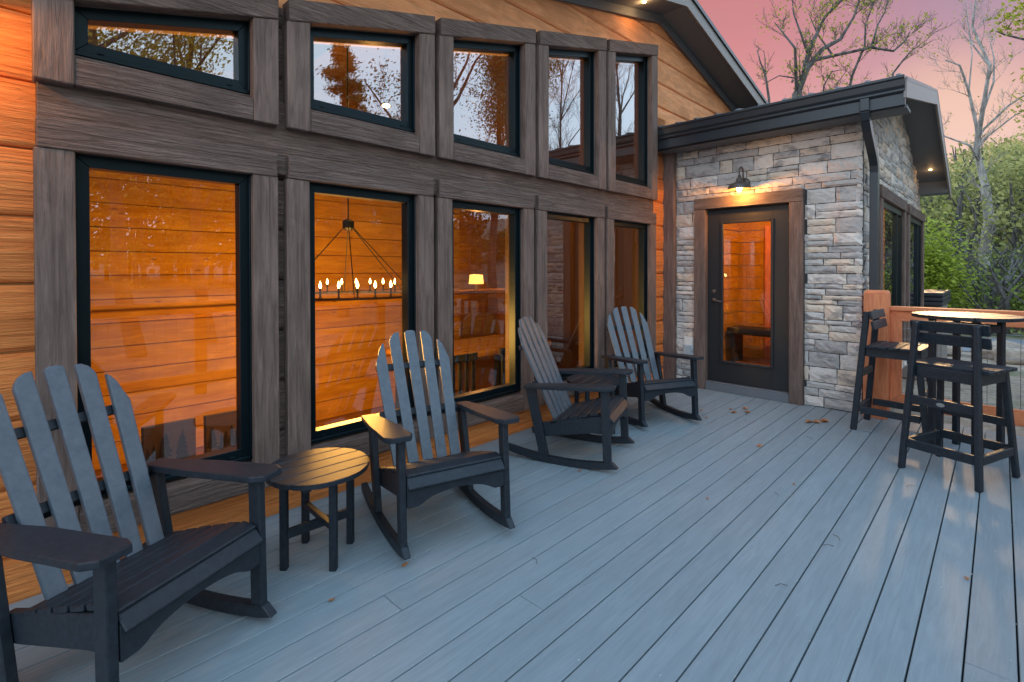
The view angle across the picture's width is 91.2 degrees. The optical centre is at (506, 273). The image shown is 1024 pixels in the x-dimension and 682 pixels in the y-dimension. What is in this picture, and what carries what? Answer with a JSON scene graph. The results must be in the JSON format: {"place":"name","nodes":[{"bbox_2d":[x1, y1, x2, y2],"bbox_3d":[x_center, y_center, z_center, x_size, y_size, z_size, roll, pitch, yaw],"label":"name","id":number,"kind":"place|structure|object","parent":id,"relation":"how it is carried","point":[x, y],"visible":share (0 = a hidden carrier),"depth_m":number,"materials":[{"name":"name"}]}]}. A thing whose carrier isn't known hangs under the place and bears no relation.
{"place":"outdoors","nodes":[
{"label":"outdoors","id":0,"kind":"place"},
{"bbox_2d":[697,0,1023,175],"label":"sky","id":1,"kind":"structure","parent":0,"point":[735,20],"materials":[{"name":"pink"}]},
{"bbox_2d":[890,212,1023,435],"bbox_3d":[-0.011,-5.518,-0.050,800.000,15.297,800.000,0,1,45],"label":"ground","id":2,"kind":"structure","parent":0,"point":[988,398],"depth_m":8.75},
{"bbox_2d":[0,0,951,603],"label":"log cabin","id":3,"kind":"object","parent":2,"relation":"on","point":[182,182],"visible":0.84,"depth_m":4.92,"materials":[{"name":"brown wood"}]},
{"bbox_2d":[31,0,278,126],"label":"window","id":4,"kind":"structure","parent":3,"relation":"in","point":[59,28],"depth_m":2.50,"materials":[{"name":"brown wood"}]},
{"bbox_2d":[33,114,279,532],"bbox_3d":[-1.706,0.262,2.555,0.136,1.897,1.018,0,1,45],"label":"window","id":5,"kind":"structure","parent":3,"relation":"in","point":[65,151],"depth_m":2.46,"materials":[{"name":"brown wood"}]},
{"bbox_2d":[141,410,236,462],"bbox_3d":[-1.925,1.123,3.415,0.036,0.360,0.960,0,1,45],"label":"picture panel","id":6,"kind":"object","parent":3,"relation":"attached to","point":[175,439],"visible":0.41,"depth_m":3.25,"materials":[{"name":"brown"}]},
{"bbox_2d":[282,155,433,456],"bbox_3d":[-0.945,0.253,3.329,0.136,1.897,1.056,0,1,45],"label":"window","id":7,"kind":"structure","parent":3,"relation":"in","point":[305,177],"depth_m":3.10,"materials":[{"name":"brown wood"}]},
{"bbox_2d":[281,0,434,156],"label":"window","id":8,"kind":"structure","parent":3,"relation":"in","point":[305,22],"depth_m":3.24,"materials":[{"name":"brown wood"}]},
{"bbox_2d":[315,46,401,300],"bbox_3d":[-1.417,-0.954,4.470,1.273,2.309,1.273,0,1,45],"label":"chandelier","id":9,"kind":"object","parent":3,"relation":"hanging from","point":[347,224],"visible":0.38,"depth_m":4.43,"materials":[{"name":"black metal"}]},
{"bbox_2d":[382,49,389,107],"bbox_3d":[-1.240,-2.064,5.141,0.080,0.700,0.080,0,1,45],"label":"ceiling light","id":10,"kind":"object","parent":3,"relation":"hanging from","point":[386,105],"visible":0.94,"depth_m":5.14,"materials":[{"name":"beige"}]},
{"bbox_2d":[454,352,477,394],"bbox_3d":[-0.632,1.353,5.267,0.465,1.060,0.460,0,1,45],"label":"dining chair","id":11,"kind":"object","parent":3,"relation":"on","point":[466,358],"visible":0.37,"depth_m":5.16,"materials":[{"name":"brown wood"}]},
{"bbox_2d":[386,334,550,408],"bbox_3d":[-0.439,1.396,6.550,1.000,0.950,2.000,0,1,45],"label":"dining table","id":12,"kind":"object","parent":3,"relation":"on","point":[485,346],"visible":0.23,"depth_m":6.55,"materials":[{"name":"orange wood"}]},
{"bbox_2d":[460,288,504,334],"bbox_3d":[-0.609,1.079,10.082,0.500,1.520,1.800,0,1,45],"label":"console table","id":13,"kind":"object","parent":3,"relation":"on","point":[500,292],"visible":0.23,"depth_m":10.64,"materials":[{"name":"orange wood"}]},
{"bbox_2d":[469,275,483,289],"bbox_3d":[-0.618,0.169,10.066,0.300,0.300,0.300,0,1,45],"label":"table lamp","id":14,"kind":"object","parent":13,"relation":"on","point":[475,279],"visible":1,"depth_m":9.95,"materials":[{"name":"yellow fabric"}]},
{"bbox_2d":[434,179,533,433],"bbox_3d":[-0.174,0.244,4.112,0.136,1.897,1.062,0,1,45],"label":"window","id":15,"kind":"structure","parent":3,"relation":"in","point":[511,397],"depth_m":4.13,"materials":[{"name":"brown wood"}]},
{"bbox_2d":[434,18,535,176],"bbox_3d":[-0.170,-1.501,4.089,0.158,1.287,1.062,0,1,45],"label":"window","id":16,"kind":"structure","parent":3,"relation":"in","point":[451,35],"depth_m":4.07,"materials":[{"name":"brown wood"}]},
{"bbox_2d":[499,347,504,383],"bbox_3d":[-0.070,1.347,5.837,0.465,1.060,0.460,0,1,45],"label":"dining chair","id":17,"kind":"object","parent":3,"relation":"on","point":[502,352],"visible":0.1,"depth_m":5.54,"materials":[{"name":"brown wood"}]},
{"bbox_2d":[534,195,604,405],"bbox_3d":[0.604,0.236,4.903,0.136,1.897,1.063,0,1,45],"label":"window","id":18,"kind":"structure","parent":3,"relation":"in","point":[592,215],"depth_m":5.14,"materials":[{"name":"brown wood"}]},
{"bbox_2d":[535,30,606,190],"bbox_3d":[0.608,-1.650,4.878,0.158,1.569,1.063,0,1,45],"label":"window","id":19,"kind":"structure","parent":3,"relation":"in","point":[592,50],"depth_m":4.94,"materials":[{"name":"brown wood"}]},
{"bbox_2d":[604,206,655,378],"bbox_3d":[1.377,0.227,5.688,0.136,1.897,1.049,0,1,45],"label":"window","id":20,"kind":"structure","parent":3,"relation":"in","point":[645,222],"depth_m":5.92,"materials":[{"name":"brown wood"}]},
{"bbox_2d":[605,39,657,200],"bbox_3d":[1.381,-1.798,5.662,0.158,1.847,1.049,0,1,45],"label":"window","id":21,"kind":"structure","parent":3,"relation":"in","point":[644,54],"depth_m":5.84,"materials":[{"name":"brown wood"}]},
{"bbox_2d":[727,166,750,191],"bbox_3d":[2.573,-1.048,5.537,0.242,0.286,0.291,0,1,45],"label":"wall lamp","id":22,"kind":"object","parent":3,"relation":"attached to","point":[741,184],"visible":1,"depth_m":5.50,"materials":[{"name":"brown metal"}]},
{"bbox_2d":[727,325,769,361],"bbox_3d":[4.124,1.076,7.178,1.780,0.520,0.400,0,1,45],"label":"console bench","id":23,"kind":"object","parent":3,"relation":"on","point":[736,332],"visible":0.43,"depth_m":7.61,"materials":[{"name":"brown wood"}]},
{"bbox_2d":[708,205,788,391],"bbox_3d":[2.713,0.262,5.680,0.886,2.014,0.103,0,1,45],"label":"door","id":24,"kind":"structure","parent":3,"relation":"in","point":[775,376],"depth_m":5.60,"materials":[{"name":"black paint"}]},
{"bbox_2d":[879,184,906,342],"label":"window","id":25,"kind":"structure","parent":3,"relation":"in","point":[893,209],"depth_m":6.45,"materials":[{"name":"brown wood"}]},
{"bbox_2d":[906,204,924,342],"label":"window","id":26,"kind":"structure","parent":3,"relation":"in","point":[915,219],"depth_m":8.03,"materials":[{"name":"black wood"}]},
{"bbox_2d":[745,39,783,102],"bbox_3d":[7.653,-1.916,14.809,1.062,10.423,0.806,0,1,45],"label":"sapling","id":27,"kind":"object","parent":2,"relation":"on","point":[767,88],"visible":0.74,"depth_m":14.84,"materials":[{"name":"brown plant"}]},
{"bbox_2d":[753,0,957,97],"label":"leafing tree","id":28,"kind":"object","parent":2,"relation":"on","point":[808,62],"visible":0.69,"depth_m":14.78,"materials":[{"name":"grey plant"}]},
{"bbox_2d":[902,289,950,382],"bbox_3d":[8.014,1.179,10.647,2.000,1.675,2.000,0,1,45],"label":"hot tub","id":29,"kind":"object","parent":2,"relation":"on","point":[937,298],"visible":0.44,"depth_m":9.45,"materials":[{"name":"brown"}]},
{"bbox_2d":[947,345,961,355],"bbox_3d":[10.820,1.920,12.395,0.636,0.387,0.612,0,1,45],"label":"boulder","id":30,"kind":"object","parent":2,"relation":"on","point":[949,349],"visible":0.15,"depth_m":12.19,"materials":[{"name":"grey stone"}]},
{"bbox_2d":[921,189,1000,308],"bbox_3d":[14.148,-0.401,17.122,3.856,4.726,3.416,0,1,45],"label":"lime tree","id":31,"kind":"object","parent":2,"relation":"on","point":[936,277],"visible":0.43,"depth_m":16.50,"materials":[{"name":"green plant"}]},
{"bbox_2d":[905,434,1019,681],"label":"deck base","id":32,"kind":"object","parent":2,"relation":"on","point":[971,586],"depth_m":2.26,"materials":[{"name":"black"}]},
{"bbox_2d":[9,388,1023,681],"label":"deck","id":33,"kind":"structure","parent":32,"relation":"on","point":[683,582],"depth_m":2.33,"materials":[{"name":"grey wood"}]},
{"bbox_2d":[0,364,281,681],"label":"rocking chair","id":34,"kind":"object","parent":33,"relation":"on","point":[110,608],"visible":1,"depth_m":1.84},
{"bbox_2d":[266,447,368,571],"bbox_3d":[-0.942,1.181,2.509,0.486,0.456,0.481,-1,1,-43],"label":"side table","id":35,"kind":"object","parent":33,"relation":"on","point":[306,472],"visible":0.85,"depth_m":2.43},
{"bbox_2d":[361,330,518,559],"bbox_3d":[-0.448,0.878,2.937,0.756,1.059,0.867,0,-3,-29],"label":"rocking chair","id":36,"kind":"object","parent":33,"relation":"on","point":[414,481],"visible":1,"depth_m":2.90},
{"bbox_2d":[509,317,634,469],"bbox_3d":[0.487,0.866,3.945,0.867,1.059,0.756,-2,0,25],"label":"rocking chair","id":37,"kind":"object","parent":33,"relation":"on","point":[566,420],"visible":1,"depth_m":3.77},
{"bbox_2d":[567,374,618,433],"bbox_3d":[0.773,1.160,4.444,0.481,0.456,0.486,0,1,31],"label":"side table","id":38,"kind":"object","parent":33,"relation":"on","point":[593,379],"visible":0.41,"depth_m":4.43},
{"bbox_2d":[249,412,1010,676],"bbox_3d":[1.220,1.395,3.091,3.256,0.003,5.862,0,1,45],"label":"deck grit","id":39,"kind":"object","parent":33,"relation":"on","point":[742,510],"visible":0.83,"depth_m":2.62,"materials":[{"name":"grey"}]},
{"bbox_2d":[596,306,703,426],"bbox_3d":[1.350,0.856,4.925,0.756,1.059,0.867,0,-2,-19],"label":"rocking chair","id":40,"kind":"object","parent":33,"relation":"on","point":[642,390],"visible":0.88,"depth_m":4.96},
{"bbox_2d":[532,414,912,585],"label":"twig litter","id":41,"kind":"object","parent":33,"relation":"on","point":[777,493],"visible":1,"depth_m":2.66,"materials":[{"name":"brown plant"}]},
{"bbox_2d":[850,309,927,442],"bbox_3d":[3.411,0.854,4.411,0.470,1.062,0.556,-1,1,-41],"label":"bar stool","id":42,"kind":"object","parent":33,"relation":"on","point":[874,349],"visible":0.79,"depth_m":4.42,"materials":[{"name":"grey"}]},
{"bbox_2d":[863,290,1023,426],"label":"deck railing","id":43,"kind":"object","parent":33,"relation":"on","point":[887,384],"visible":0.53,"depth_m":4.76,"materials":[{"name":"orange wood"}]},
{"bbox_2d":[898,320,1020,492],"bbox_3d":[3.155,0.863,3.511,0.556,1.062,0.470,0,1,-25],"label":"bar stool","id":44,"kind":"object","parent":33,"relation":"on","point":[977,374],"visible":1,"depth_m":3.42,"materials":[{"name":"grey"}]},
{"bbox_2d":[911,311,1023,454],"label":"bar table","id":45,"kind":"object","parent":33,"relation":"on","point":[998,329],"visible":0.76,"depth_m":3.82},
{"bbox_2d":[916,0,1023,274],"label":"bare tree","id":46,"kind":"object","parent":2,"relation":"on","point":[979,140],"visible":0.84,"depth_m":19.82,"materials":[{"name":"grey plant"}]},
{"bbox_2d":[920,125,1023,272],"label":"hillside wood","id":47,"kind":"object","parent":2,"relation":"on","point":[1010,164],"visible":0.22,"depth_m":26.20,"materials":[{"name":"green plant"}]},
{"bbox_2d":[924,221,1023,334],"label":"undergrowth","id":48,"kind":"object","parent":2,"relation":"on","point":[992,283],"visible":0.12,"depth_m":17.69,"materials":[{"name":"green plant"}]},
{"bbox_2d":[970,341,996,359],"bbox_3d":[11.509,1.844,11.890,0.667,0.558,0.716,0,1,-22],"label":"boulder","id":49,"kind":"object","parent":2,"relation":"on","point":[984,352],"visible":0.18,"depth_m":11.76,"materials":[{"name":"grey stone"}]},
{"bbox_2d":[950,153,1023,291],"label":"slim tree","id":50,"kind":"object","parent":2,"relation":"on","point":[976,220],"visible":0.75,"depth_m":19.28,"materials":[{"name":"green plant"}]},
{"bbox_2d":[981,278,1023,310],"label":"green bush","id":51,"kind":"object","parent":2,"relation":"on","point":[1014,304],"visible":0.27,"depth_m":16.97,"materials":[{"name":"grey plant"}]},
{"bbox_2d":[984,0,1023,130],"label":"leafy tree","id":52,"kind":"object","parent":2,"relation":"on","point":[1008,15],"visible":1,"depth_m":14.22,"materials":[{"name":"green plant"}]},
{"bbox_2d":[990,340,1023,364],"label":"boulder","id":53,"kind":"object","parent":2,"relation":"on","point":[1012,353],"visible":0.55,"depth_m":11.13,"materials":[{"name":"grey stone"}]},
{"bbox_2d":[962,336,1023,351],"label":"road","id":54,"kind":"structure","parent":0,"point":[995,339],"depth_m":14.44,"materials":[{"name":"grey asphalt"}]}
]}

